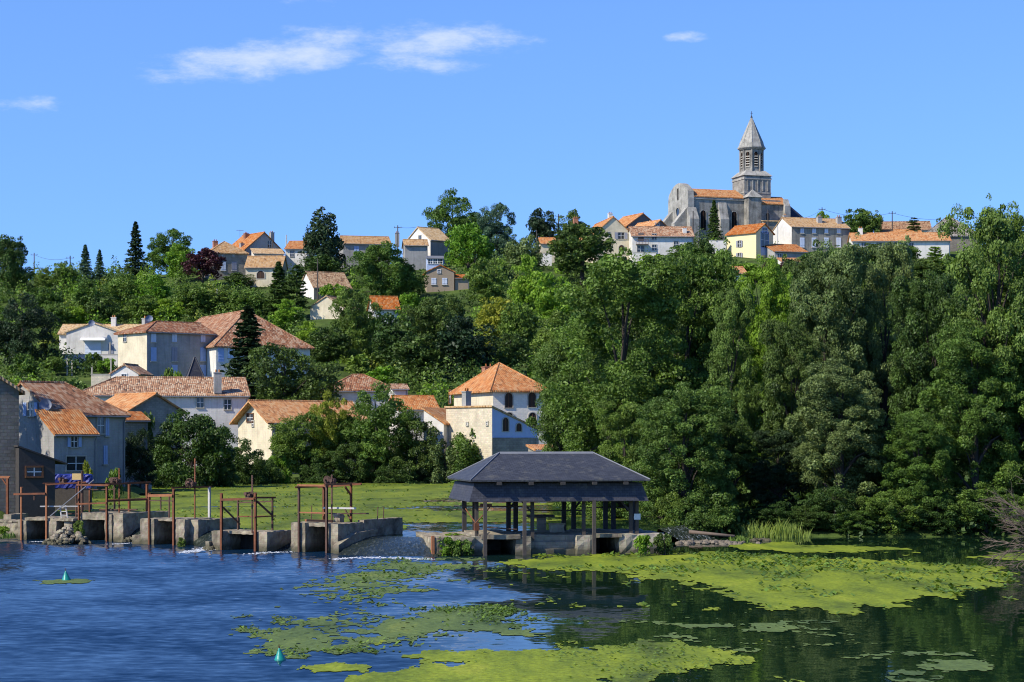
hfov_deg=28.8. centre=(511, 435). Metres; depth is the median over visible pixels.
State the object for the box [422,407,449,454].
outbuilding
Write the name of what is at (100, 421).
window
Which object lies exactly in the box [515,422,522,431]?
window
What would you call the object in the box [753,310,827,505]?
broadleaf tree
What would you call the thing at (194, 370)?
well house
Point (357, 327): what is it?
broadleaf tree
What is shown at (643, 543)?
quay plant
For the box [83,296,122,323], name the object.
broadleaf tree
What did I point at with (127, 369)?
outbuilding
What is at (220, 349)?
door
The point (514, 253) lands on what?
broadleaf tree
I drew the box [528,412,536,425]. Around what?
window
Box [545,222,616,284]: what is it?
broadleaf tree
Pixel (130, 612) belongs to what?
river water
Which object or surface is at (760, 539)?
rubble bank
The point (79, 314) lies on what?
broadleaf tree
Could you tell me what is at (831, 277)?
willow tree
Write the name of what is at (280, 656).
buoy
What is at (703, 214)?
window
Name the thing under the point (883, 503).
bush
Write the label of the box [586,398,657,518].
broadleaf tree
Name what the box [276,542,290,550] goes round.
weir
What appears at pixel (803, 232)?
house
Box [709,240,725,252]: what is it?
garden wall
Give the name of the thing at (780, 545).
floating weed
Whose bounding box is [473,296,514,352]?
broadleaf tree
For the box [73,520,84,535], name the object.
quay plant
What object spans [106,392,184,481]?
barn
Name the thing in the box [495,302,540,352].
broadleaf tree
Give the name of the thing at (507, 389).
villa
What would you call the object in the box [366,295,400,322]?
cottage
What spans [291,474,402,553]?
sluice gate
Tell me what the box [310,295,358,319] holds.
outhouse
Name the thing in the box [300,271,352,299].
cottage
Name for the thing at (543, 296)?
broadleaf tree
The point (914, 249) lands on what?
broadleaf tree
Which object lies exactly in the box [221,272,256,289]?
broadleaf tree
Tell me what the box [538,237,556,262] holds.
house
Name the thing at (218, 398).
house
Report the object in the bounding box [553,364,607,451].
broadleaf tree
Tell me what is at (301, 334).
broadleaf tree
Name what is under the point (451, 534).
quay plant
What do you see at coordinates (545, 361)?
broadleaf tree
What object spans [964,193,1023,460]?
broadleaf tree
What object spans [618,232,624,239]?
window
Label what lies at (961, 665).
floating weed
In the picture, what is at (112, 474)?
shrub
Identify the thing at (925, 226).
house
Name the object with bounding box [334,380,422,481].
broadleaf tree
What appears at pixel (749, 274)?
broadleaf tree
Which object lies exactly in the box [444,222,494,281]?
broadleaf tree
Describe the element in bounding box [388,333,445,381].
broadleaf tree
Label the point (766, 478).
broadleaf tree
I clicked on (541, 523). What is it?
stone table
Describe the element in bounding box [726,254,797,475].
poplar tree
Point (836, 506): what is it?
bush
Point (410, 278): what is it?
broadleaf tree
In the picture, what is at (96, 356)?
shrub
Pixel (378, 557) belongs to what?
white water
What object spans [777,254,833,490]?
broadleaf tree
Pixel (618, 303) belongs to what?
broadleaf tree
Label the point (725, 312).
broadleaf tree
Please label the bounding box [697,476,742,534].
broadleaf tree
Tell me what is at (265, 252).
house
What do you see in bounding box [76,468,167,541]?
sluice gate
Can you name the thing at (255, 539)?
sluice gate
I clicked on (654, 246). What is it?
window
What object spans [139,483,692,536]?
pond water
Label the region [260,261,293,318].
conifer tree
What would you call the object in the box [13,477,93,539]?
sluice gate
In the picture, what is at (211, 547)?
rubble heap
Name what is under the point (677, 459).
broadleaf tree
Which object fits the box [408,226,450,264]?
house
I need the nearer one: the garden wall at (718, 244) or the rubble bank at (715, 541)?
the rubble bank at (715, 541)
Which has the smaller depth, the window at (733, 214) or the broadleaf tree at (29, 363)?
the broadleaf tree at (29, 363)
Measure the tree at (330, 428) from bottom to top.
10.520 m
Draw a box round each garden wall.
[63,354,117,368]
[91,374,110,385]
[540,253,551,265]
[633,252,655,266]
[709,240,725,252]
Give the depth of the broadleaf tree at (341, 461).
221.72 m
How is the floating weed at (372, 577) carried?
on the river water at (130, 612)
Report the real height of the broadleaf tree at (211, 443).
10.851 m
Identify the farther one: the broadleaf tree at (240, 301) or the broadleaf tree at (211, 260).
the broadleaf tree at (211, 260)
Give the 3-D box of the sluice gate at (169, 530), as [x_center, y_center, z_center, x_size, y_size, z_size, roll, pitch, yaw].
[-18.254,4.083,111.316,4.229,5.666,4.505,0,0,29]
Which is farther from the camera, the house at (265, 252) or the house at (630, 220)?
the house at (630, 220)
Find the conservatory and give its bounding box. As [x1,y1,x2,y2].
[425,256,443,269]
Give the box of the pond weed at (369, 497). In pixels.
[55,481,627,530]
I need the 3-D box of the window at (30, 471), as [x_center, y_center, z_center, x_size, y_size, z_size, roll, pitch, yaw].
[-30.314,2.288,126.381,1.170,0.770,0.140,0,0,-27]
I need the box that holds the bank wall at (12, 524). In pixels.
[0,519,19,538]
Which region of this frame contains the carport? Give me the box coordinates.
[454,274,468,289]
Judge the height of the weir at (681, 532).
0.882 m
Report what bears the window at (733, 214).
in the church
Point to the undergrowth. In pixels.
(752, 505)
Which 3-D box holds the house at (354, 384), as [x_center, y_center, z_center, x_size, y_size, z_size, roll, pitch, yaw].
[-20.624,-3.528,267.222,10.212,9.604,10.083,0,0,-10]
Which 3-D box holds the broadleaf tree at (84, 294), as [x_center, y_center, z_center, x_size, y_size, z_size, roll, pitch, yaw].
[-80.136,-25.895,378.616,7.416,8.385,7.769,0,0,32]
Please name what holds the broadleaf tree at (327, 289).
on the ground
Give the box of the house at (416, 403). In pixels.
[389,395,439,456]
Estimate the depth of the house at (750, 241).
426.28 m
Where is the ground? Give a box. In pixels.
[0,246,1023,536]
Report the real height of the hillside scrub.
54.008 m
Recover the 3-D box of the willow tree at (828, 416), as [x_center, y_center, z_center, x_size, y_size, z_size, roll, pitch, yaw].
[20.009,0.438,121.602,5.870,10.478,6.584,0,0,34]
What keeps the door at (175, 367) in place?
in the house at (156, 348)
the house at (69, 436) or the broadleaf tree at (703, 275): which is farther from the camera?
the house at (69, 436)
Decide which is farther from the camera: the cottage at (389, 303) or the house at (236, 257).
the house at (236, 257)
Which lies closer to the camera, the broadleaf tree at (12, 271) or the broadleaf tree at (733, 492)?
the broadleaf tree at (733, 492)
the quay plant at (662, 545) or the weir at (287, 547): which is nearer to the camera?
the quay plant at (662, 545)
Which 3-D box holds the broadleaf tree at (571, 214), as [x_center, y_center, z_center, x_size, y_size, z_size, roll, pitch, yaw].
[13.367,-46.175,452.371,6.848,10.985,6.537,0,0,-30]
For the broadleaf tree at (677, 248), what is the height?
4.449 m
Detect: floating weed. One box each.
[36,579,91,583]
[228,606,462,658]
[281,556,501,603]
[297,662,371,672]
[324,638,804,681]
[355,602,551,639]
[401,649,582,661]
[479,550,1020,614]
[587,612,854,651]
[729,541,800,549]
[752,545,911,552]
[840,643,993,681]
[966,552,1023,559]
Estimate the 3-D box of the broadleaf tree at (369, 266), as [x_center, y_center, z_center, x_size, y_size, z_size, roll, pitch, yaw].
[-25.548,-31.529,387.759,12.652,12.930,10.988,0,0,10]
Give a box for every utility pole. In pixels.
[317,258,317,300]
[394,225,401,265]
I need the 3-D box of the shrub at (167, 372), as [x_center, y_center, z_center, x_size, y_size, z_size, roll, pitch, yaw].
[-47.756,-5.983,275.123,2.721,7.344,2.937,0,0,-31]
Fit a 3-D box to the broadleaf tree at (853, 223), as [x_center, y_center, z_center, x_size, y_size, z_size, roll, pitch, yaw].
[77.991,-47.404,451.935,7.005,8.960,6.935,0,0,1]
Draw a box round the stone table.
[527,515,554,532]
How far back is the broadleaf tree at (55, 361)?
312.13 m
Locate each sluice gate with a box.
[0,476,27,519]
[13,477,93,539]
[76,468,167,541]
[132,458,239,544]
[205,475,290,550]
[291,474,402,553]
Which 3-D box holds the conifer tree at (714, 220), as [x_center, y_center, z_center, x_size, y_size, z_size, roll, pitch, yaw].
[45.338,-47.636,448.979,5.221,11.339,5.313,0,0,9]
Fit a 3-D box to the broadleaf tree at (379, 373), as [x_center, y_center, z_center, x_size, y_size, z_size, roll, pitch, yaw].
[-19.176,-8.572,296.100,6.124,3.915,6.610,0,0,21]
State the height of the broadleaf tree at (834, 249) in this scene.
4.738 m
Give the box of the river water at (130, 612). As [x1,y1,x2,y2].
[0,536,1023,681]
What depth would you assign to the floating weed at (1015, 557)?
98.72 m
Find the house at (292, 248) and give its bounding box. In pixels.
[284,241,310,276]
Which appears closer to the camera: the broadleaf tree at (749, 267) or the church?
the broadleaf tree at (749, 267)
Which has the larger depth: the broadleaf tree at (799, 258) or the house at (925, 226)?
the house at (925, 226)
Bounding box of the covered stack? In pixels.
[55,474,93,510]
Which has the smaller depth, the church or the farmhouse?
the farmhouse
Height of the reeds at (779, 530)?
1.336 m
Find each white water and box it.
[180,547,215,552]
[244,551,291,554]
[329,556,432,559]
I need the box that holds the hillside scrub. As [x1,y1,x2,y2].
[0,226,1003,444]
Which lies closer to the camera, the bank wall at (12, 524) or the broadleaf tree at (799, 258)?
the bank wall at (12, 524)
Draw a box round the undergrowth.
[668,477,1018,536]
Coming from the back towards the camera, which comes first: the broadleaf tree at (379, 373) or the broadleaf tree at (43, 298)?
the broadleaf tree at (43, 298)
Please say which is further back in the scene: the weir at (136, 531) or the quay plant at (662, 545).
the weir at (136, 531)
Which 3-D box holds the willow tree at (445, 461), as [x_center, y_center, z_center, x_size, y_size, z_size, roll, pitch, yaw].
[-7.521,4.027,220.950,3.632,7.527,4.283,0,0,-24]
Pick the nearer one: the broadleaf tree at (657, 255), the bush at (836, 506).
the bush at (836, 506)
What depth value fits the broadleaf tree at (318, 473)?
220.32 m
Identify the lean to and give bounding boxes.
[125,411,150,475]
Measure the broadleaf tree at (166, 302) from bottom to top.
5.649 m
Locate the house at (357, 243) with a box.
[339,235,391,269]
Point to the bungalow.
(91, 336)
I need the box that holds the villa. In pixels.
[448,362,545,443]
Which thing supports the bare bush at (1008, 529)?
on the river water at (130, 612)
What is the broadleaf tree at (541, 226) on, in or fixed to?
on the ground
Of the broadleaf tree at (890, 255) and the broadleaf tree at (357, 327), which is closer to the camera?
the broadleaf tree at (890, 255)
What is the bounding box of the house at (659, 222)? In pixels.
[635,219,666,225]
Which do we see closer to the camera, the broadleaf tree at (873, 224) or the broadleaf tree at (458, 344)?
the broadleaf tree at (458, 344)
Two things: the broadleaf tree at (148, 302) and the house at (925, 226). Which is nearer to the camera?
the broadleaf tree at (148, 302)
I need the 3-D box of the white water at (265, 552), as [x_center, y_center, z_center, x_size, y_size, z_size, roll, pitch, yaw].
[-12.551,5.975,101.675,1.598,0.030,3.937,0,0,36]
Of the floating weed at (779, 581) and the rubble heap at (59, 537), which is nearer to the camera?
the floating weed at (779, 581)
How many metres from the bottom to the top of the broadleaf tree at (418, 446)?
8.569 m
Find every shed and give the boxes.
[14,445,67,516]
[526,444,552,451]
[777,258,800,264]
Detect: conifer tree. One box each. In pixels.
[77,244,96,287]
[91,249,107,285]
[122,221,148,277]
[220,305,275,398]
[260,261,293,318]
[284,264,311,308]
[297,206,347,271]
[704,200,724,241]
[906,217,920,231]
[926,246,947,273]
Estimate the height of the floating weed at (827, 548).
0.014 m
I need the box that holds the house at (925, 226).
[880,221,931,231]
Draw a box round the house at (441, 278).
[423,264,455,291]
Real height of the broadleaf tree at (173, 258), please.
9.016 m
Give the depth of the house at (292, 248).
434.12 m
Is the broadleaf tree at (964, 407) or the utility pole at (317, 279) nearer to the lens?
the broadleaf tree at (964, 407)
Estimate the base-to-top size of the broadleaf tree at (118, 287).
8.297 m
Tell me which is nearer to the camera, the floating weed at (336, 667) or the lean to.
the floating weed at (336, 667)
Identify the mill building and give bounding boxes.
[0,376,24,513]
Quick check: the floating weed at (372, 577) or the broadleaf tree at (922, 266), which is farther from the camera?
the broadleaf tree at (922, 266)
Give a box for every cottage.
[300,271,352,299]
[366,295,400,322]
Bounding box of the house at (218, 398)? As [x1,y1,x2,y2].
[83,369,250,467]
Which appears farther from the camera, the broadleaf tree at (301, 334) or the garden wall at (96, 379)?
the broadleaf tree at (301, 334)
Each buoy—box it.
[62,568,70,579]
[274,646,285,660]
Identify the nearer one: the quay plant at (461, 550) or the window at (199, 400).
the quay plant at (461, 550)
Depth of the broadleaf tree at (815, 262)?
402.78 m
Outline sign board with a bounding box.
[72,473,80,479]
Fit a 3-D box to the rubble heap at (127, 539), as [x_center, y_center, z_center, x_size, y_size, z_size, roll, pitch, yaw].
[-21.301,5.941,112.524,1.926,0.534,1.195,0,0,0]
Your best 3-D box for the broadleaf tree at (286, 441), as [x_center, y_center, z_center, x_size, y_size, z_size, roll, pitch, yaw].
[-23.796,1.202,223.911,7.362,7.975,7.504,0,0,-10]
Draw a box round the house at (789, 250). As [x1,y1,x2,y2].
[765,244,807,258]
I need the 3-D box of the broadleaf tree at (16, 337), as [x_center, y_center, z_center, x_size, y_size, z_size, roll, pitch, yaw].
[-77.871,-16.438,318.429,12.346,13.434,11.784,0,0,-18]
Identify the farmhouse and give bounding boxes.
[847,227,951,258]
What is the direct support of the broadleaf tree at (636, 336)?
on the ground
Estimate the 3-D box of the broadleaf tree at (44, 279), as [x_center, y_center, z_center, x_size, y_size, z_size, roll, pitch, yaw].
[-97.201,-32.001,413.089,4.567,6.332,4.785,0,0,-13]
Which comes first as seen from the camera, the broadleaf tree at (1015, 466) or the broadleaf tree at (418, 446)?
the broadleaf tree at (1015, 466)
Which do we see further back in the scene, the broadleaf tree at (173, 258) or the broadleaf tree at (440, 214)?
the broadleaf tree at (440, 214)
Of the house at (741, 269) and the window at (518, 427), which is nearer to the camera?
the window at (518, 427)
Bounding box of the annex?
[444,388,540,460]
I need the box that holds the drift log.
[689,530,734,537]
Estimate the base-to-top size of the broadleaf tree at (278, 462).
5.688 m
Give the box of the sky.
[0,0,1023,279]
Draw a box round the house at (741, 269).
[732,266,746,281]
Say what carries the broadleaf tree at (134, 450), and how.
on the ground
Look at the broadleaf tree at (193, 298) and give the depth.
376.09 m
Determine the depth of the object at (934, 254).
393.35 m
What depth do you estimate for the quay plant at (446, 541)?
99.23 m
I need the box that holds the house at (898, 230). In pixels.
[876,229,921,232]
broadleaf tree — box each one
[0,234,35,294]
[0,291,63,366]
[6,353,42,380]
[20,287,63,320]
[32,267,53,292]
[41,301,74,330]
[41,356,65,371]
[50,261,81,295]
[62,305,92,323]
[69,278,109,320]
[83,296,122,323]
[104,274,140,313]
[120,294,159,323]
[125,427,157,487]
[130,274,173,304]
[142,228,196,272]
[145,408,241,487]
[149,298,185,321]
[149,431,182,483]
[163,243,195,281]
[172,282,213,317]
[180,247,226,285]
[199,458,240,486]
[200,285,235,314]
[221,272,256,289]
[224,437,271,484]
[226,286,268,316]
[239,342,344,399]
[250,458,284,483]
[264,454,292,482]
[267,298,306,330]
[267,411,333,479]
[293,254,341,274]
[295,321,321,343]
[298,457,333,482]
[304,327,352,364]
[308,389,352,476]
[318,283,343,295]
[321,441,376,482]
[328,287,383,363]
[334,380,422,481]
[344,353,386,375]
[346,240,413,301]
[366,365,402,383]
[371,312,422,368]
[373,460,419,483]
[379,417,449,482]
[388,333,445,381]
[394,292,424,321]
[398,264,428,298]
[400,293,469,367]
[413,462,444,482]
[422,187,480,252]
[432,315,499,378]
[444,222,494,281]
[462,256,507,307]
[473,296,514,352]
[474,202,515,260]
[492,332,528,367]
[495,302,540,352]
[504,233,543,276]
[507,252,549,318]
[525,207,558,243]
[525,326,606,505]
[528,272,576,327]
[529,309,579,361]
[540,247,708,513]
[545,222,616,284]
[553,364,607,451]
[556,208,583,242]
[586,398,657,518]
[591,282,635,345]
[613,304,700,485]
[623,378,740,541]
[634,238,742,486]
[638,254,660,269]
[646,255,672,267]
[648,487,693,541]
[666,244,703,262]
[694,252,713,260]
[697,239,714,257]
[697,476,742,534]
[698,280,759,462]
[698,411,758,507]
[724,508,761,528]
[732,263,758,271]
[739,269,762,281]
[742,429,806,509]
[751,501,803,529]
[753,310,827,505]
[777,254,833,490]
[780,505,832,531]
[795,251,833,260]
[805,252,821,268]
[815,211,829,217]
[825,245,850,253]
[831,245,891,498]
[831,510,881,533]
[843,208,868,232]
[854,235,924,499]
[857,210,883,232]
[862,243,881,263]
[877,406,958,528]
[885,265,965,492]
[899,256,945,282]
[909,245,921,262]
[916,318,1023,501]
[918,271,969,491]
[936,203,1023,508]
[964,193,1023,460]
[981,290,1023,505]
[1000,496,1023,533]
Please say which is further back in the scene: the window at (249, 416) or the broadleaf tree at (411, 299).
the broadleaf tree at (411, 299)
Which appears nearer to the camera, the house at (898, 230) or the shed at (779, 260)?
the shed at (779, 260)
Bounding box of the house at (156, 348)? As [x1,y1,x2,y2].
[113,315,216,376]
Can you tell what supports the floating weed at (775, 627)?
on the river water at (130, 612)
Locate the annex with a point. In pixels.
(497, 430)
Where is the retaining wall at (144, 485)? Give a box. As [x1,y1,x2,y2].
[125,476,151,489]
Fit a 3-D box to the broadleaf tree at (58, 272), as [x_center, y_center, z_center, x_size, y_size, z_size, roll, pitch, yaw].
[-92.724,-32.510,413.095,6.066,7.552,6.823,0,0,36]
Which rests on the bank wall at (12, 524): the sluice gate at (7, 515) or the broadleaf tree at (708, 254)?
the sluice gate at (7, 515)
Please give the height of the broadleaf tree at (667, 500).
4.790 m
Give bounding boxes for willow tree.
[428,438,458,482]
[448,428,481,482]
[776,231,880,500]
[783,357,887,509]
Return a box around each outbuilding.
[108,363,153,377]
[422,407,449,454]
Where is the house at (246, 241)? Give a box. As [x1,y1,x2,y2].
[232,230,284,255]
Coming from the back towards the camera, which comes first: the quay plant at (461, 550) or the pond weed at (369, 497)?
the pond weed at (369, 497)
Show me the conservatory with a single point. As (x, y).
(432, 262)
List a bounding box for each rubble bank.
[675,539,760,544]
[749,538,770,540]
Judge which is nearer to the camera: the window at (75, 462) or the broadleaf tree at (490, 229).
the window at (75, 462)
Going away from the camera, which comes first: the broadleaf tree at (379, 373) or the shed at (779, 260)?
the broadleaf tree at (379, 373)
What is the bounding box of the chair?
[59,505,67,517]
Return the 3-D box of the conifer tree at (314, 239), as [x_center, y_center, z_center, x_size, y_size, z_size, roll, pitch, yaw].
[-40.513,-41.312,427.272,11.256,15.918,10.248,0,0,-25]
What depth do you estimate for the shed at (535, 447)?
197.48 m
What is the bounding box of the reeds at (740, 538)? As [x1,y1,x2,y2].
[729,535,748,541]
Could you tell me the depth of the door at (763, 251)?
425.67 m
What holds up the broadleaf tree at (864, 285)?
on the ground
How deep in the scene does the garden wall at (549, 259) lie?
425.00 m
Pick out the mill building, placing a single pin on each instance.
(10, 392)
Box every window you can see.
[25,466,43,477]
[26,401,34,416]
[65,455,86,471]
[70,437,78,447]
[96,417,105,434]
[123,334,126,341]
[196,397,203,407]
[223,399,231,409]
[246,413,253,422]
[256,270,264,278]
[267,240,270,247]
[448,390,451,403]
[502,417,508,431]
[504,392,513,407]
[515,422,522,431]
[527,392,536,407]
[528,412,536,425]
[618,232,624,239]
[637,246,643,251]
[652,244,656,250]
[700,210,706,229]
[731,211,736,228]
[761,231,768,248]
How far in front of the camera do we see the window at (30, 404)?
182.23 m
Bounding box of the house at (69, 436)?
[35,409,99,488]
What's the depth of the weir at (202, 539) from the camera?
108.51 m
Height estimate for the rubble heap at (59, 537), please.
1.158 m
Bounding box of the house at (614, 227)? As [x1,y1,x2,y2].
[572,212,628,262]
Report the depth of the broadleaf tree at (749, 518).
119.58 m
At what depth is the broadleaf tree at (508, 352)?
303.07 m
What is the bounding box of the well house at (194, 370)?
[185,357,204,376]
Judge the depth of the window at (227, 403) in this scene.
244.32 m
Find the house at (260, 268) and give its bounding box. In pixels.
[244,255,287,286]
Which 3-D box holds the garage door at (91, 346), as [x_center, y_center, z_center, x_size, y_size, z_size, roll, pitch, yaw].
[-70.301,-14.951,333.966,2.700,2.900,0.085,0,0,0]
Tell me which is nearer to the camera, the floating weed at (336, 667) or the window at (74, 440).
the floating weed at (336, 667)
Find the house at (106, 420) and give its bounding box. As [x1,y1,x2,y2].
[16,380,131,486]
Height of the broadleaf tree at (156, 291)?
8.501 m
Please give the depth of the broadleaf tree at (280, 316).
356.58 m
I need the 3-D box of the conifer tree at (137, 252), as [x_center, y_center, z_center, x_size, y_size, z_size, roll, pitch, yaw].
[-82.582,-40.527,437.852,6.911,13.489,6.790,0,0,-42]
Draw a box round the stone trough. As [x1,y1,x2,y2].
[548,523,565,532]
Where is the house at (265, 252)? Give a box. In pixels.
[250,248,284,255]
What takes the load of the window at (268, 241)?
in the house at (246, 241)
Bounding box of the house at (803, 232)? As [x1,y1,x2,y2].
[772,214,850,251]
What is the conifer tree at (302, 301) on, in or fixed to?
on the ground
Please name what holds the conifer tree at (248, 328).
on the ground
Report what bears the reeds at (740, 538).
in the river water at (130, 612)
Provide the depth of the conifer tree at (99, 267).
429.57 m
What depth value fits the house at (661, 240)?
424.52 m
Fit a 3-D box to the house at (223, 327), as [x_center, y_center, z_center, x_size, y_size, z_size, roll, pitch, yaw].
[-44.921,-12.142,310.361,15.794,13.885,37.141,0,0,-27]
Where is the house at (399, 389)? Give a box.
[388,384,409,400]
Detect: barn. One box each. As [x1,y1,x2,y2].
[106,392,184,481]
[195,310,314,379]
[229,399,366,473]
[927,217,976,251]
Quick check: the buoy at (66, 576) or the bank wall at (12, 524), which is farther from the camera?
the bank wall at (12, 524)
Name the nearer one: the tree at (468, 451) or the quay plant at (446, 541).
the quay plant at (446, 541)
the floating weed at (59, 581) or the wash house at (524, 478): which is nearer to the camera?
the floating weed at (59, 581)
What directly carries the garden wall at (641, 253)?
on the ground
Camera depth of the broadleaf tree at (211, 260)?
416.48 m
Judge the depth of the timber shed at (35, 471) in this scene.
126.48 m
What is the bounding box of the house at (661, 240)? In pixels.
[628,226,694,262]
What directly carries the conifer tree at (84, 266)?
on the ground
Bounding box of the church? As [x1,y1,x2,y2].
[663,111,802,247]
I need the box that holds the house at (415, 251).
[395,231,428,269]
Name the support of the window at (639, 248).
in the house at (661, 240)
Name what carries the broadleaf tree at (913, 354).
on the ground
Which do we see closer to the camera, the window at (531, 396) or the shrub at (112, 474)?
the shrub at (112, 474)
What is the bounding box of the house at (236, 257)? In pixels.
[204,239,248,280]
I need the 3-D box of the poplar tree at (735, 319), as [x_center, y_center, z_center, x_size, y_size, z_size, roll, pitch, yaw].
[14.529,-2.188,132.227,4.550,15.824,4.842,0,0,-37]
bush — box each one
[800,486,861,531]
[856,488,922,533]
[905,498,975,533]
[945,481,1019,532]
[979,475,1023,567]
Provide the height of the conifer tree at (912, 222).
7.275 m
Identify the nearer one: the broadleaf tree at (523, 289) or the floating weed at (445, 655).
the floating weed at (445, 655)
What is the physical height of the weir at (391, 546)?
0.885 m
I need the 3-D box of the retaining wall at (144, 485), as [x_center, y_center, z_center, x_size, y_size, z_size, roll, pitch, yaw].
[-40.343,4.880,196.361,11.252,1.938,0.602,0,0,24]
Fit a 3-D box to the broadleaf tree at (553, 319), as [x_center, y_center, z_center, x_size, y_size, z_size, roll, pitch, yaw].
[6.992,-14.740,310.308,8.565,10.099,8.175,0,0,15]
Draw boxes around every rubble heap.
[42,526,92,544]
[118,536,131,542]
[202,545,232,549]
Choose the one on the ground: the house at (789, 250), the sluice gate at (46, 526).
the house at (789, 250)
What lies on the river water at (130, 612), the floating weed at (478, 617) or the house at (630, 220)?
the floating weed at (478, 617)
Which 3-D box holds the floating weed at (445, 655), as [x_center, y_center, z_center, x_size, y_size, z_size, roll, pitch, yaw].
[-0.518,5.985,54.394,4.978,0.016,3.620,0,0,0]
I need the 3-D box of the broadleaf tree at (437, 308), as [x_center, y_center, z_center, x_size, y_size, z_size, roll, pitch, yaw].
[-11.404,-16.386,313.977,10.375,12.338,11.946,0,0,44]
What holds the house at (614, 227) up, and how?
on the ground
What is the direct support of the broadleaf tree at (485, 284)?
on the ground
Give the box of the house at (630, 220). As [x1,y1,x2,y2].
[618,212,651,228]
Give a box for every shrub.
[59,376,87,389]
[83,460,93,497]
[84,352,102,371]
[96,358,117,372]
[104,468,123,498]
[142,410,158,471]
[161,367,174,375]
[173,371,182,376]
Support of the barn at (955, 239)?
on the ground
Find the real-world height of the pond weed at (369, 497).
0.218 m
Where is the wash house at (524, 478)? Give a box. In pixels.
[416,452,665,555]
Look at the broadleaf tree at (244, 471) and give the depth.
212.72 m
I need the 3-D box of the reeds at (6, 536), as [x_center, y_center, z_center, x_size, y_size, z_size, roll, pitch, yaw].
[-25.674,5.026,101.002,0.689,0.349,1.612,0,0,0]
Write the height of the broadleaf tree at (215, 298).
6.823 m
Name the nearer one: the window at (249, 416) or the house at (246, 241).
the window at (249, 416)
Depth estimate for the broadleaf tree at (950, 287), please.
148.62 m
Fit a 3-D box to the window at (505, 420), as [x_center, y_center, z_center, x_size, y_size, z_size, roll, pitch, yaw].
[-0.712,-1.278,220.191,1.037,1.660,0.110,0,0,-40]
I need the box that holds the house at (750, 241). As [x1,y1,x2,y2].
[725,223,774,257]
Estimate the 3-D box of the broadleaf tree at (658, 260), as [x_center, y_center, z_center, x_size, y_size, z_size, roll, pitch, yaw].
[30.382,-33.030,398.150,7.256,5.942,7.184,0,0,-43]
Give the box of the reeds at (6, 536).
[0,531,15,538]
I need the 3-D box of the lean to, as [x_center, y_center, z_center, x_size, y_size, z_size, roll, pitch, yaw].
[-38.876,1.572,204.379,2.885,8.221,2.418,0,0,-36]
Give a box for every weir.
[130,527,139,536]
[193,531,211,546]
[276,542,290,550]
[337,536,437,556]
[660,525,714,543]
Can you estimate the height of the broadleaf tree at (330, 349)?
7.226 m
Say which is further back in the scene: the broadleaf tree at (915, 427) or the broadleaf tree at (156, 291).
the broadleaf tree at (156, 291)
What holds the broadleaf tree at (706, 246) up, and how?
on the ground
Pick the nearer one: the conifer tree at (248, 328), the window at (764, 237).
the conifer tree at (248, 328)
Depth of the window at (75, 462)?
173.68 m
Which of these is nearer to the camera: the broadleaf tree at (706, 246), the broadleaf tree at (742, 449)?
the broadleaf tree at (742, 449)
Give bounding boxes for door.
[85,340,100,353]
[108,344,113,353]
[172,365,177,372]
[200,365,205,376]
[218,347,223,361]
[761,247,765,254]
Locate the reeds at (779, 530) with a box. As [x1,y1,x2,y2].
[735,518,812,537]
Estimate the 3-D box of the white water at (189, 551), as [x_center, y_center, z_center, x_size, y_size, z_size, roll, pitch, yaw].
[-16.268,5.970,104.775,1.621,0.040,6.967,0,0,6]
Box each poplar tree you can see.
[700,283,764,492]
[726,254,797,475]
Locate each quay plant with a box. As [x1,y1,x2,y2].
[0,526,9,534]
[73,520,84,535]
[177,537,185,546]
[430,537,460,555]
[445,533,461,535]
[449,539,473,556]
[633,535,652,554]
[652,532,672,554]
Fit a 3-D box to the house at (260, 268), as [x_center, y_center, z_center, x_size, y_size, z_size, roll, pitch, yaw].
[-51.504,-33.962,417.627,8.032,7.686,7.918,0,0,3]
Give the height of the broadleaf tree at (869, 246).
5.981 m
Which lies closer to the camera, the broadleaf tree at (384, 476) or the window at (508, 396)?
the broadleaf tree at (384, 476)
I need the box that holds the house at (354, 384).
[320,374,387,420]
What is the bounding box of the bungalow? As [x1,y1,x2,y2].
[57,315,141,353]
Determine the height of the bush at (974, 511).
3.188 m
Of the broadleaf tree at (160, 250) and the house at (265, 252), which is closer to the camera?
the house at (265, 252)
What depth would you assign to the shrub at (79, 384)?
268.25 m
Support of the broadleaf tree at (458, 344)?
on the ground

